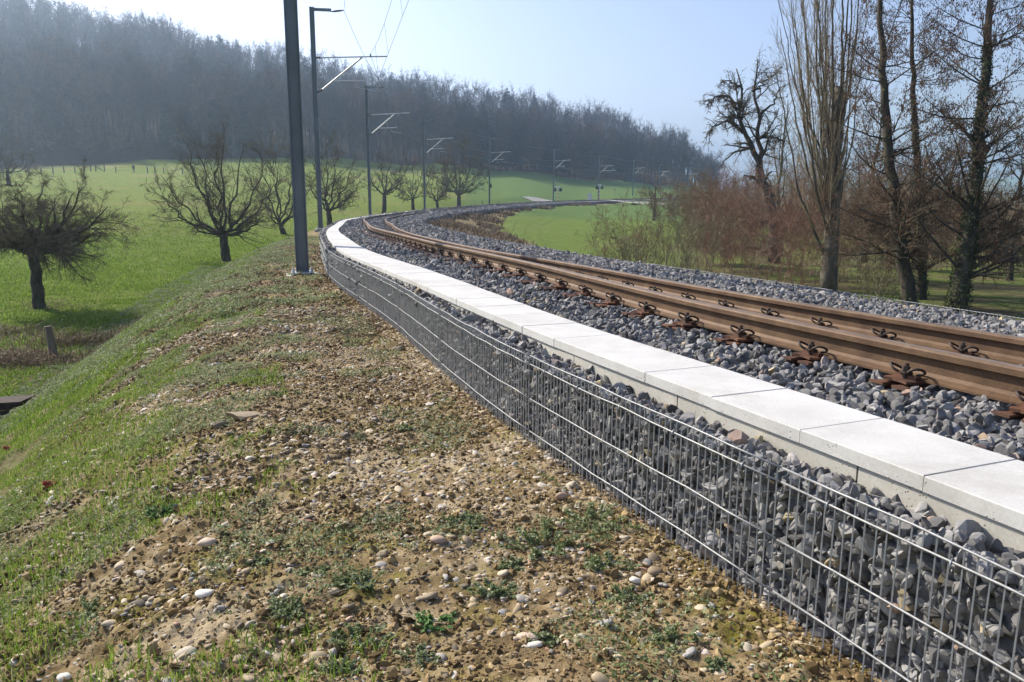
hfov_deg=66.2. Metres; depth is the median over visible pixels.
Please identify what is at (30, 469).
grass
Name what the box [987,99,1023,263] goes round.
bare tree
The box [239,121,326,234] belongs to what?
orchard tree
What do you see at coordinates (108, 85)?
woodland tree
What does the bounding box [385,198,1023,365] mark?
rail
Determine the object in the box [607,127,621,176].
woodland tree
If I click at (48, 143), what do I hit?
orchard tree
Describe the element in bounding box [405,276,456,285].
cover slab
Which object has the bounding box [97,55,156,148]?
woodland tree
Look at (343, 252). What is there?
cover slab
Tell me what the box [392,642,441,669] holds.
weed clump
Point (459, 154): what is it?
contact wire
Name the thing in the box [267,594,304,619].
weed clump
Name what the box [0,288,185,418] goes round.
dry brush
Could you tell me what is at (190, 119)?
woodland tree
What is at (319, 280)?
soil crumbs
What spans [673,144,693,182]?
woodland tree
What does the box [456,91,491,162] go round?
woodland tree
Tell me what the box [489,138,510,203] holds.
overhead line mast
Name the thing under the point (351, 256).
cover slab
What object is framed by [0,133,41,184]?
orchard tree
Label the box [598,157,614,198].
overhead line mast
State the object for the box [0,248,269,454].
grass
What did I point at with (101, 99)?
woodland tree
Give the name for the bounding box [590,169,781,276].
shrub
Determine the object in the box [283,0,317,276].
overhead line mast
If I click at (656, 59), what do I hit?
sky
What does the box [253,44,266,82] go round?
conifer tree
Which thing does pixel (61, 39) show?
woodland tree
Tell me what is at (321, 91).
woodland tree
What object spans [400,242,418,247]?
sleeper
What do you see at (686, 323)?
sleeper
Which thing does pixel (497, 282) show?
ballast
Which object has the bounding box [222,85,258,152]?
conifer tree
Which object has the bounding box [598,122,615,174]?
woodland tree
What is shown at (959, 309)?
gabion basket
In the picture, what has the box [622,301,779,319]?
sleeper
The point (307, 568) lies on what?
weed clump
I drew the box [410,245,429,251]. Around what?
sleeper
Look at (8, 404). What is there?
timber block
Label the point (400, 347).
pebble
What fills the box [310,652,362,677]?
weed clump
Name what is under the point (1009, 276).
orchard tree
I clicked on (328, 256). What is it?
gabion basket
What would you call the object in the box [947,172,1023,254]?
shrub
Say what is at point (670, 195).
shrub
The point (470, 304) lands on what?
cover slab
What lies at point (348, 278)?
gabion fill
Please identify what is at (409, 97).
woodland tree
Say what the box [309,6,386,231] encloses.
overhead line mast
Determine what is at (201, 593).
pebble
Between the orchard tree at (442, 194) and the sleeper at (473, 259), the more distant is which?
the orchard tree at (442, 194)
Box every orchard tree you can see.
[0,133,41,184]
[0,159,141,308]
[31,125,60,156]
[139,103,285,261]
[169,128,193,158]
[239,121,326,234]
[289,129,370,224]
[361,149,419,213]
[394,159,430,209]
[420,164,455,207]
[421,121,491,205]
[991,182,1023,280]
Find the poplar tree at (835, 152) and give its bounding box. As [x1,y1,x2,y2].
[767,0,899,291]
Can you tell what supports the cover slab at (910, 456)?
on the cable trough at (812, 457)
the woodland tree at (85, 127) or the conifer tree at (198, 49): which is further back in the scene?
the conifer tree at (198, 49)
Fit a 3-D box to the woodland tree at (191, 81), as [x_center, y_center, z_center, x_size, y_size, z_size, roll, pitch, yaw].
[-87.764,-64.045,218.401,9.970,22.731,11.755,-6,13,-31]
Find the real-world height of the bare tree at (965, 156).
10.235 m
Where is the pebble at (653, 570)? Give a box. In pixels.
[647,566,662,575]
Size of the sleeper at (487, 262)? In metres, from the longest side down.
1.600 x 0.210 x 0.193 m
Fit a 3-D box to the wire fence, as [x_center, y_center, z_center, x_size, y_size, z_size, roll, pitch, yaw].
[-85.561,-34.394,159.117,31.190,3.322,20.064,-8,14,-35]
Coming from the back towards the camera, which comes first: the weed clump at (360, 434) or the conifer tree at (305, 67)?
the conifer tree at (305, 67)
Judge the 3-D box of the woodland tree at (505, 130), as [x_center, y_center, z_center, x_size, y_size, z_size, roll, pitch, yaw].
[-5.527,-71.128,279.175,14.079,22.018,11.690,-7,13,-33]
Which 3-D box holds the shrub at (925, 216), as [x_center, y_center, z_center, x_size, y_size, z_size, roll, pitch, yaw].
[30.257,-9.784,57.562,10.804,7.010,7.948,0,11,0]
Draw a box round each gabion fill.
[319,233,366,302]
[364,267,1023,681]
[424,202,587,223]
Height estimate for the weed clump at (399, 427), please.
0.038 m
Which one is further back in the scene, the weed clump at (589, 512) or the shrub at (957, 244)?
the shrub at (957, 244)
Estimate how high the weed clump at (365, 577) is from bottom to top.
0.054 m
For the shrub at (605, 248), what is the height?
4.377 m
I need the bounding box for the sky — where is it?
[9,0,1023,180]
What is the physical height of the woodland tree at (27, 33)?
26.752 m
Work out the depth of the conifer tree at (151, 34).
368.34 m
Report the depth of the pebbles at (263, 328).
9.46 m
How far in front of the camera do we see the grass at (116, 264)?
29.05 m
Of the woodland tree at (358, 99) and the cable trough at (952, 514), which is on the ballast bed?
the cable trough at (952, 514)
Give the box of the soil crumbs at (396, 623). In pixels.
[0,295,887,681]
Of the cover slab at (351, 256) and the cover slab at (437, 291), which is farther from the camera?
the cover slab at (351, 256)
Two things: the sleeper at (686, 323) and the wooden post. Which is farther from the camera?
the wooden post
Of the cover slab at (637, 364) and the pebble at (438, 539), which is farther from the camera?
the cover slab at (637, 364)
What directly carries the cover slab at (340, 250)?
on the cable trough
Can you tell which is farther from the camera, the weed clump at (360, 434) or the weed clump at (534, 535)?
the weed clump at (360, 434)
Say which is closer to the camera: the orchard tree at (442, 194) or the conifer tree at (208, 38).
the orchard tree at (442, 194)
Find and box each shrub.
[574,188,691,265]
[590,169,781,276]
[634,173,743,221]
[654,146,793,266]
[666,141,823,275]
[682,161,785,231]
[704,139,854,247]
[725,157,883,287]
[759,132,896,249]
[785,128,958,282]
[785,151,945,252]
[834,244,933,297]
[845,163,1008,250]
[910,163,1023,256]
[914,174,1023,274]
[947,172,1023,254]
[987,206,1023,265]
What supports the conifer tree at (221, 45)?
on the ground at (556, 227)
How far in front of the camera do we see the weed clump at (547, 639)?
2.46 m
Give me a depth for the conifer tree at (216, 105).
218.91 m
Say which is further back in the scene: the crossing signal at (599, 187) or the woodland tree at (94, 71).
the woodland tree at (94, 71)
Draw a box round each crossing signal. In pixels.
[554,186,561,200]
[595,184,603,198]
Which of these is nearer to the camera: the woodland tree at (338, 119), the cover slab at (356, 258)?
the cover slab at (356, 258)
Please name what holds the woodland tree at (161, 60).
on the ground at (556, 227)
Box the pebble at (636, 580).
[629,576,640,583]
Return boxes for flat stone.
[225,411,261,419]
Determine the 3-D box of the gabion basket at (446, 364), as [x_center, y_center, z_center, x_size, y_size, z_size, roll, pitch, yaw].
[-0.171,0.180,5.346,0.187,0.591,1.992,-4,12,-19]
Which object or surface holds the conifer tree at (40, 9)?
on the ground at (556, 227)
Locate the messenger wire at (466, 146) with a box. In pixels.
[371,0,695,174]
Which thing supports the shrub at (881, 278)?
on the ground at (556, 227)
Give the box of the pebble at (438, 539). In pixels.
[430,535,445,543]
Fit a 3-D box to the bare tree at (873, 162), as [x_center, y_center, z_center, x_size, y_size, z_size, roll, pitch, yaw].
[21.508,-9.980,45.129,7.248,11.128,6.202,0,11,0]
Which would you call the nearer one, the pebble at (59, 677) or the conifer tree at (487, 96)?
the pebble at (59, 677)
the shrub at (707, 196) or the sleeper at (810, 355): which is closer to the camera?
the sleeper at (810, 355)
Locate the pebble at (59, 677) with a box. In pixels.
[56,672,70,681]
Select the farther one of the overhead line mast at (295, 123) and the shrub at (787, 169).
the shrub at (787, 169)
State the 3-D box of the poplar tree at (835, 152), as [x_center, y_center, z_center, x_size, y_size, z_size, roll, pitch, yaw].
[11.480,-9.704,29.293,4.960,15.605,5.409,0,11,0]
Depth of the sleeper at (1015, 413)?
3.19 m
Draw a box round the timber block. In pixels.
[0,395,35,415]
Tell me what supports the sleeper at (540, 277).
on the ballast bed
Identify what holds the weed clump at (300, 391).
on the ground at (556, 227)
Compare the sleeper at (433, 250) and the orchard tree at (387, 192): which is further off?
the orchard tree at (387, 192)
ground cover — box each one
[0,235,347,436]
[0,293,816,681]
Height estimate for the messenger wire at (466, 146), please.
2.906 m
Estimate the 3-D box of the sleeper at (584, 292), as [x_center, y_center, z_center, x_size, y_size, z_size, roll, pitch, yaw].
[1.239,-0.380,7.277,1.600,0.193,0.210,3,10,-19]
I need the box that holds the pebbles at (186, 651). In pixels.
[0,305,869,681]
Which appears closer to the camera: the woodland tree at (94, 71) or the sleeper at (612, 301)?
the sleeper at (612, 301)
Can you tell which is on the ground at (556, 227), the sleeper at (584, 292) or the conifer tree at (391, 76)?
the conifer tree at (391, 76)
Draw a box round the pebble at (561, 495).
[555,492,568,499]
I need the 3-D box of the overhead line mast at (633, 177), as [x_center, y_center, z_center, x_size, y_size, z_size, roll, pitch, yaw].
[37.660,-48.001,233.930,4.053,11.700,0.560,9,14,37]
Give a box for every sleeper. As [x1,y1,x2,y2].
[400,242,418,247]
[405,243,422,249]
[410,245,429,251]
[417,247,439,254]
[425,249,444,255]
[433,251,453,258]
[444,253,467,262]
[456,256,477,263]
[469,259,560,269]
[484,263,583,274]
[501,267,608,280]
[519,273,633,285]
[538,278,662,291]
[562,285,695,299]
[589,293,734,309]
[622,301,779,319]
[662,312,832,333]
[713,325,896,347]
[781,341,978,365]
[869,362,950,390]
[991,390,1023,422]
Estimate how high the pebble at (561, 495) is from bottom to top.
0.038 m
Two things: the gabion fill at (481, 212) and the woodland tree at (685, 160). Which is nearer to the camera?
the gabion fill at (481, 212)
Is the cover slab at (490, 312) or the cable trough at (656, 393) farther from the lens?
the cover slab at (490, 312)
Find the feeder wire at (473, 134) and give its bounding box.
[344,3,676,167]
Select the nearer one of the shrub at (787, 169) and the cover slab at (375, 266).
the cover slab at (375, 266)
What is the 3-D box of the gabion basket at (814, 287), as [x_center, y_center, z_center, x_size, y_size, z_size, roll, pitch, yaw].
[3.467,-0.433,9.701,0.030,0.598,3.164,-3,12,-19]
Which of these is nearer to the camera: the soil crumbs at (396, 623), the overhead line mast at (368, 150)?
the soil crumbs at (396, 623)
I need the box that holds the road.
[525,197,675,204]
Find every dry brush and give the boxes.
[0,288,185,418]
[0,320,69,337]
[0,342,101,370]
[2,299,156,349]
[426,202,596,251]
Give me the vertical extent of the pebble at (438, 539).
0.029 m
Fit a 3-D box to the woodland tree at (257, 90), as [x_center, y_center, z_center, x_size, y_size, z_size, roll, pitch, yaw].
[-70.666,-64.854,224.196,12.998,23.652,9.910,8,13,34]
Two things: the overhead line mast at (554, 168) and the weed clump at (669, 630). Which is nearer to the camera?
the weed clump at (669, 630)
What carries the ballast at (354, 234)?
on the ballast bed
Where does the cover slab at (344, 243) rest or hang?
on the cable trough
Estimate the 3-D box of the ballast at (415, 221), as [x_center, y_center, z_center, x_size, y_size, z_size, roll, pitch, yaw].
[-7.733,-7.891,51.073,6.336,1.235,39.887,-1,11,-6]
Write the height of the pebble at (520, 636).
0.019 m
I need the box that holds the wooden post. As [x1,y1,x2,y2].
[45,326,57,355]
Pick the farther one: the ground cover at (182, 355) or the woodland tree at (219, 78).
the woodland tree at (219, 78)
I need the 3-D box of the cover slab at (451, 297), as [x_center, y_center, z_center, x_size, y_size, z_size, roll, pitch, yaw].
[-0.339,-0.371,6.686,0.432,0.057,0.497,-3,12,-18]
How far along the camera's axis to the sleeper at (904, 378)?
3.71 m
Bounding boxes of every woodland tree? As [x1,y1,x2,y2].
[4,55,63,147]
[7,46,64,138]
[17,32,68,91]
[17,45,71,129]
[28,46,72,132]
[40,30,71,125]
[52,34,92,122]
[54,56,106,153]
[67,50,102,141]
[84,56,114,139]
[86,54,120,145]
[91,67,145,152]
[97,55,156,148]
[124,84,156,144]
[129,62,164,145]
[147,45,176,127]
[162,76,200,147]
[176,72,211,150]
[205,64,236,125]
[249,71,287,154]
[251,89,277,150]
[262,58,287,136]
[270,72,302,152]
[271,73,288,143]
[302,69,328,149]
[312,77,331,144]
[319,94,344,152]
[346,77,370,149]
[358,99,385,159]
[388,85,420,159]
[442,106,457,162]
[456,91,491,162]
[473,110,488,167]
[484,107,513,170]
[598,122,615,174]
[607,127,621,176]
[639,138,656,179]
[660,133,681,180]
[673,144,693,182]
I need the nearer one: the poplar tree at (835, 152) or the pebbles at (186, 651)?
the pebbles at (186, 651)
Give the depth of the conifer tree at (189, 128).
216.10 m
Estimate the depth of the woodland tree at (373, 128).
252.45 m
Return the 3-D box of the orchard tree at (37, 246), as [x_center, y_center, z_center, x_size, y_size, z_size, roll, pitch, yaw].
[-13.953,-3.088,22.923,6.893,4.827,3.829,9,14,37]
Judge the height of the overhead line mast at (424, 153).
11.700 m
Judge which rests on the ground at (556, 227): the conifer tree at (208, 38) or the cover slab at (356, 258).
the conifer tree at (208, 38)
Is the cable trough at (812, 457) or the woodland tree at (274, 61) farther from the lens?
the woodland tree at (274, 61)
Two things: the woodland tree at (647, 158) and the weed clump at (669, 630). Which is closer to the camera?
the weed clump at (669, 630)
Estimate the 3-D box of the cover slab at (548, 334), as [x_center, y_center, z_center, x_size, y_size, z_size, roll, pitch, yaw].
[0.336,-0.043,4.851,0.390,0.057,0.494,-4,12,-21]
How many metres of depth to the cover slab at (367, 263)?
10.34 m
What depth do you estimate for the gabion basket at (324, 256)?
16.31 m
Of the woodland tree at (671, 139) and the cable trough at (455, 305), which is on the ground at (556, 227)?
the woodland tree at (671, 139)
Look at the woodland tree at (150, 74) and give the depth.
214.71 m
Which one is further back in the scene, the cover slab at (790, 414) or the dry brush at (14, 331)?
the dry brush at (14, 331)
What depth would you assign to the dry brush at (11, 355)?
16.86 m
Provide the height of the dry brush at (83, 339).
1.090 m
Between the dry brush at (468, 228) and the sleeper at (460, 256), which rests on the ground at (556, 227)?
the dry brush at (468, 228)
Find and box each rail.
[363,198,1023,405]
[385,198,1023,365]
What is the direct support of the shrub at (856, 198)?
on the ground at (556, 227)
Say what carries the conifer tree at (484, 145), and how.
on the ground at (556, 227)
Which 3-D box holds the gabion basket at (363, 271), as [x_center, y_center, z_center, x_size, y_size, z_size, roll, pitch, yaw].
[-2.105,-0.805,10.942,0.179,0.596,1.991,-4,12,-20]
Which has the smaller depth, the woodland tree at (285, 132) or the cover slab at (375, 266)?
the cover slab at (375, 266)
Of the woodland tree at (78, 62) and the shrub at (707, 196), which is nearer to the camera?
the shrub at (707, 196)
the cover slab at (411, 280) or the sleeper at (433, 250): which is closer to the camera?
the cover slab at (411, 280)
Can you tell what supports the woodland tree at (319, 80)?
on the ground at (556, 227)
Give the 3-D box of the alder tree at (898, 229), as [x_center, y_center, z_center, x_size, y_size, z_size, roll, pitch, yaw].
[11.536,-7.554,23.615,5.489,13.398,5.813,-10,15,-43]
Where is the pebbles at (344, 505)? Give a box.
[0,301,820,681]
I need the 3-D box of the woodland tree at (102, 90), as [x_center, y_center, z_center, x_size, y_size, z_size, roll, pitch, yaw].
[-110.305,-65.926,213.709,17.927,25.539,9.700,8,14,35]
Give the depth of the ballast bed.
2.34 m
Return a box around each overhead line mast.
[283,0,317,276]
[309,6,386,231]
[365,86,409,215]
[422,119,449,208]
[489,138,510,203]
[553,150,565,200]
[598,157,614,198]
[632,161,644,195]
[658,164,666,193]
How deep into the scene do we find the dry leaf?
4.97 m
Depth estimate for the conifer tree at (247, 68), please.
312.05 m
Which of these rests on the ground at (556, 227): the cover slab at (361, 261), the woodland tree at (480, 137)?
the woodland tree at (480, 137)
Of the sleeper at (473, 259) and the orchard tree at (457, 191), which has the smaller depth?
the sleeper at (473, 259)
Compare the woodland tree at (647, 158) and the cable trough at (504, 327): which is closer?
the cable trough at (504, 327)
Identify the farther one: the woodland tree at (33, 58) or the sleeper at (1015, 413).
the woodland tree at (33, 58)
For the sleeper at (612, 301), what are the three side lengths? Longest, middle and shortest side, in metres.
1.600 x 0.210 x 0.193 m
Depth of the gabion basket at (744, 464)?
3.22 m
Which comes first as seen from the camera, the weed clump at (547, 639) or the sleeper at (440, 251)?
the weed clump at (547, 639)
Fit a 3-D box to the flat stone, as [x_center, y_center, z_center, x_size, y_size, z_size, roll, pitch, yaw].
[-1.748,0.486,5.128,0.237,0.050,0.148,9,14,38]
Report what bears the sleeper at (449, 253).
on the ballast bed
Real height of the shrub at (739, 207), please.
6.195 m
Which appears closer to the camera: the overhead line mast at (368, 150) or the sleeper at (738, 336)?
the sleeper at (738, 336)
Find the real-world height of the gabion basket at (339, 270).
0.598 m
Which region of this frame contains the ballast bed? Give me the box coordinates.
[423,198,1023,681]
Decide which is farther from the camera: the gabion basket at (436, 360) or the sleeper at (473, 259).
the sleeper at (473, 259)
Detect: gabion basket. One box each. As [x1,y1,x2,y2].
[323,242,325,269]
[325,246,331,280]
[330,252,344,290]
[344,259,368,307]
[367,269,399,332]
[399,284,441,371]
[440,309,529,442]
[529,355,781,609]
[629,261,718,274]
[720,273,893,300]
[772,467,1023,681]
[894,299,1023,319]
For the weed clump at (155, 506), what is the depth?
3.80 m
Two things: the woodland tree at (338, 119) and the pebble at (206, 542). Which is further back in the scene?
the woodland tree at (338, 119)
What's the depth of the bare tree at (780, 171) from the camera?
50.75 m
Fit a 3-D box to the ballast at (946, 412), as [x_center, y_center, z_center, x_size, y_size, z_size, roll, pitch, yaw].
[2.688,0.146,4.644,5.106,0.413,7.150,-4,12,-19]
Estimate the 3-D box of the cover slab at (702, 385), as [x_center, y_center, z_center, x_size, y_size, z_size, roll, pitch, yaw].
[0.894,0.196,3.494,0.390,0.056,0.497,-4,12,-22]
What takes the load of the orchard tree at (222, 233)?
on the ground at (556, 227)
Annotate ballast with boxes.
[318,225,578,254]
[327,213,449,229]
[328,246,851,306]
[383,200,587,216]
[421,289,1023,604]
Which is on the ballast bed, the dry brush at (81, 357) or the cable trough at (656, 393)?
the cable trough at (656, 393)
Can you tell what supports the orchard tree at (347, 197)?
on the ground at (556, 227)
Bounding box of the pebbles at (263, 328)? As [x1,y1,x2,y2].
[138,243,393,368]
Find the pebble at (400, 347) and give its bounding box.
[394,345,404,350]
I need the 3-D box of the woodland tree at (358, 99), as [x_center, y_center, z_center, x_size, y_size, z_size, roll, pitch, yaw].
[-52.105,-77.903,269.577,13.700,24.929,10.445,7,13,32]
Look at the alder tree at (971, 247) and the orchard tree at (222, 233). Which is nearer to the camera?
the alder tree at (971, 247)
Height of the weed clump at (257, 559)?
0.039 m
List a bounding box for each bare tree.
[750,66,812,255]
[842,72,930,262]
[901,116,1001,247]
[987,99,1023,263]
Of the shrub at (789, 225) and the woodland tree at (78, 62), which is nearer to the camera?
the shrub at (789, 225)
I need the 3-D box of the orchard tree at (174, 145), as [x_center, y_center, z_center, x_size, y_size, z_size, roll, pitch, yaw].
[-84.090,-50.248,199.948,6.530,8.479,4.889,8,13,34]
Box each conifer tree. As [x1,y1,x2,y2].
[33,0,53,29]
[143,18,162,58]
[176,84,205,147]
[191,45,210,101]
[195,37,202,60]
[201,37,212,72]
[202,77,252,152]
[213,34,225,58]
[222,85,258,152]
[230,40,245,78]
[242,60,253,102]
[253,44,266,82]
[300,57,311,86]
[385,72,396,95]
[386,79,413,139]
[418,79,430,123]
[461,100,504,166]
[484,88,492,112]
[499,88,514,120]
[537,140,558,173]
[544,134,569,173]
[560,108,578,161]
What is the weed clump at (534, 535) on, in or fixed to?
on the ground at (556, 227)
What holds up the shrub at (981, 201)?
on the ground at (556, 227)
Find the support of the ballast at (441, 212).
on the ballast bed
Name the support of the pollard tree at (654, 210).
on the ground at (556, 227)
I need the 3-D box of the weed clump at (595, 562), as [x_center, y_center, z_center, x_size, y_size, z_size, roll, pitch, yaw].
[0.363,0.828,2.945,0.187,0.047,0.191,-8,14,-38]
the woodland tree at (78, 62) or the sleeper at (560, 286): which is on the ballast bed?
the sleeper at (560, 286)
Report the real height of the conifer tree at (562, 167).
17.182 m
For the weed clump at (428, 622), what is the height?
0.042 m
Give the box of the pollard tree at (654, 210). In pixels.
[642,173,669,219]
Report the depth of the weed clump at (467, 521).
3.33 m
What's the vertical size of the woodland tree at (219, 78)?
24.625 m
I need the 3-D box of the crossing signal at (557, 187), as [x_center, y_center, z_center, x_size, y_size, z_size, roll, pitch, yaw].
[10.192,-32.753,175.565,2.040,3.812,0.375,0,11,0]
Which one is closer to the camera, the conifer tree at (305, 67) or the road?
the road
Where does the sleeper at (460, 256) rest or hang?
on the ballast bed
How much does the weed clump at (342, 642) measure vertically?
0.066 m
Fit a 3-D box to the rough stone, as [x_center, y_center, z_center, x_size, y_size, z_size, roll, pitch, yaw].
[-1.863,0.537,4.967,0.089,0.065,0.090,9,14,38]
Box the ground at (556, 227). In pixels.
[0,23,1023,681]
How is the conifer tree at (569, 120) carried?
on the ground at (556, 227)
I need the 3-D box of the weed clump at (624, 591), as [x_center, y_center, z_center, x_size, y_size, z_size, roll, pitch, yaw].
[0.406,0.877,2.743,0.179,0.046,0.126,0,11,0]
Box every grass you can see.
[0,205,326,396]
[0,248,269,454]
[0,308,399,681]
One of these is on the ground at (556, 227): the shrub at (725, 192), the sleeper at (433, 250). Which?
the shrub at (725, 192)
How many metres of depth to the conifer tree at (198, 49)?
361.38 m
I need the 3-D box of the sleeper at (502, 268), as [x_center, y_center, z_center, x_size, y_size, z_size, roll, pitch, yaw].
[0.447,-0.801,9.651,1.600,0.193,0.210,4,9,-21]
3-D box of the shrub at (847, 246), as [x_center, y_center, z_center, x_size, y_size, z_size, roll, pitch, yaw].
[14.996,-5.745,32.491,7.033,6.732,5.982,0,11,0]
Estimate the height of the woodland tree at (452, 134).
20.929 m
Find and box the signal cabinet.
[587,193,591,199]
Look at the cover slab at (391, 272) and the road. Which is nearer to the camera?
the cover slab at (391, 272)
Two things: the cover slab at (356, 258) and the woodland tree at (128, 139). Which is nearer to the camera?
the cover slab at (356, 258)
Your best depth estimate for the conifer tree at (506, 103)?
368.87 m
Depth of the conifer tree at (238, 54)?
372.00 m
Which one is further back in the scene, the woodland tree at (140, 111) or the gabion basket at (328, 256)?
the woodland tree at (140, 111)
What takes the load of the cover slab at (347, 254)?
on the cable trough
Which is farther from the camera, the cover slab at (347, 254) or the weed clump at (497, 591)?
the cover slab at (347, 254)
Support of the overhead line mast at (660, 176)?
on the ground at (556, 227)
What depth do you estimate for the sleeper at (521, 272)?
8.82 m
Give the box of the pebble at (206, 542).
[196,537,217,546]
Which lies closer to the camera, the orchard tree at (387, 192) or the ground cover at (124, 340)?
the ground cover at (124, 340)
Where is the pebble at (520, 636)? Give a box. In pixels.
[517,632,538,639]
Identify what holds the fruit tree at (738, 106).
on the ground at (556, 227)
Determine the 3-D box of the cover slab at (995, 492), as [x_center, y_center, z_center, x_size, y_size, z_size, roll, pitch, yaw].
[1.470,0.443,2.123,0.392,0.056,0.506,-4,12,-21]
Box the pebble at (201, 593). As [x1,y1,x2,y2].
[195,589,213,597]
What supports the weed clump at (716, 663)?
on the ground at (556, 227)
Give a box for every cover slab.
[332,242,355,245]
[335,246,360,249]
[337,247,364,251]
[339,249,366,253]
[341,250,371,255]
[345,252,377,256]
[348,254,382,259]
[353,256,388,261]
[358,258,395,263]
[364,260,405,266]
[371,263,414,269]
[378,265,424,273]
[386,269,433,276]
[395,272,445,281]
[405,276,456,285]
[415,280,470,291]
[427,285,486,297]
[441,291,503,303]
[456,297,524,311]
[474,305,547,321]
[496,313,576,332]
[522,323,611,346]
[554,334,654,361]
[594,348,713,381]
[645,366,786,407]
[711,389,881,442]
[799,418,1015,490]
[923,460,1023,531]
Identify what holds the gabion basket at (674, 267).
on the ground at (556, 227)
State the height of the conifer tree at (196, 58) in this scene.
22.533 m
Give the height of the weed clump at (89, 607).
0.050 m
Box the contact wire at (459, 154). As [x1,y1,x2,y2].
[374,0,681,177]
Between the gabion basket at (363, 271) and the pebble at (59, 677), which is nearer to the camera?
the pebble at (59, 677)
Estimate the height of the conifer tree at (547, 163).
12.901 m
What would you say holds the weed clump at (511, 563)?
on the ground at (556, 227)
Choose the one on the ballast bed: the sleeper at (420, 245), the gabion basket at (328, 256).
the sleeper at (420, 245)
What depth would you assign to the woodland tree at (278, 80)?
238.29 m
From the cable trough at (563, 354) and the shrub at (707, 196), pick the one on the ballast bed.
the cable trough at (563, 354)
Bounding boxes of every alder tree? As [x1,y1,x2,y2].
[800,0,1002,306]
[847,0,996,299]
[879,0,1023,313]
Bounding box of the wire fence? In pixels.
[2,164,182,175]
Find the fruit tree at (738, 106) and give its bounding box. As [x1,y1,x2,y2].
[699,48,791,263]
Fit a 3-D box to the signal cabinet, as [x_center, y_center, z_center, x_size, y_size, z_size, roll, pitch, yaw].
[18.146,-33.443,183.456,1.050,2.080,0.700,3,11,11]
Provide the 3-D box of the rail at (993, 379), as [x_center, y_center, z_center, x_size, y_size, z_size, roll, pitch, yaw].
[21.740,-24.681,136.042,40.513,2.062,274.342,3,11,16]
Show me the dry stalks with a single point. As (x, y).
(50, 522)
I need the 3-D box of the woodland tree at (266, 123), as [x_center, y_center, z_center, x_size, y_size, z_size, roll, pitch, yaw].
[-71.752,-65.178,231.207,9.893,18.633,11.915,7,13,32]
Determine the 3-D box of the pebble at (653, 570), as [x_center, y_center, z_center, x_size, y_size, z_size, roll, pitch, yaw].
[0.527,0.848,2.889,0.061,0.030,0.054,0,11,0]
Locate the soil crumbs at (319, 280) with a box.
[126,243,360,349]
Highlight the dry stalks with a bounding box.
[0,353,136,534]
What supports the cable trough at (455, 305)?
on the ballast bed
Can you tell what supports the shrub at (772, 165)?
on the ground at (556, 227)
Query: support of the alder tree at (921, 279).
on the ground at (556, 227)
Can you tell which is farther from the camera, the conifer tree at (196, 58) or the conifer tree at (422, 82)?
the conifer tree at (422, 82)
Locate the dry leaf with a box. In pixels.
[41,481,56,487]
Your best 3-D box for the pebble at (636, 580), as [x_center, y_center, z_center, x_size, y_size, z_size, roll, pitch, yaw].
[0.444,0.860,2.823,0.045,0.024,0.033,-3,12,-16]
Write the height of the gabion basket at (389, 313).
0.596 m
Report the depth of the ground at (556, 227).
4.42 m
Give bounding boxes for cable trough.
[391,276,411,286]
[437,296,466,311]
[468,310,510,331]
[511,329,573,361]
[574,355,678,406]
[678,396,858,480]
[857,466,1023,550]
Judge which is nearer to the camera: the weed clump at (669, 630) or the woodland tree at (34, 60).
the weed clump at (669, 630)
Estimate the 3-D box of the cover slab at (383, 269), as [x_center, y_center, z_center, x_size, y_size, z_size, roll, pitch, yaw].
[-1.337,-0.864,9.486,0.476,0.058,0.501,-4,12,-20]
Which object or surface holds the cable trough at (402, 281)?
on the ballast bed
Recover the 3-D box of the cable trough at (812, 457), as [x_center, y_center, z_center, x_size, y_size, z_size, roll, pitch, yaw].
[1.086,0.485,3.079,0.368,0.386,0.996,-4,12,-22]
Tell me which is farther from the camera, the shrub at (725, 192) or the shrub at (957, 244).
the shrub at (725, 192)
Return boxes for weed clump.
[61,593,104,622]
[142,506,173,519]
[143,502,173,517]
[246,553,273,565]
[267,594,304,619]
[270,389,301,397]
[292,564,334,575]
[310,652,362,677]
[325,620,395,648]
[326,567,387,591]
[353,433,366,439]
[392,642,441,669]
[395,423,414,430]
[414,610,456,631]
[442,510,485,530]
[466,578,518,598]
[491,517,614,560]
[497,556,527,570]
[516,629,559,647]
[532,499,648,531]
[583,549,641,576]
[604,583,652,603]
[646,620,718,652]
[702,656,734,672]
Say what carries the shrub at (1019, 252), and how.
on the ground at (556, 227)
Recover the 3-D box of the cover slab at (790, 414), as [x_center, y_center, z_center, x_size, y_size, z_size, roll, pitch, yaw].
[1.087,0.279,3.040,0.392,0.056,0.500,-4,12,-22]
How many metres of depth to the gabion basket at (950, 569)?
2.17 m
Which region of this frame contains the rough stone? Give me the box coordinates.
[210,421,226,428]
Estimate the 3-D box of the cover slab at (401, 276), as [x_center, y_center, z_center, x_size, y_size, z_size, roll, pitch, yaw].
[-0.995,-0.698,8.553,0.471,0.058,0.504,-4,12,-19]

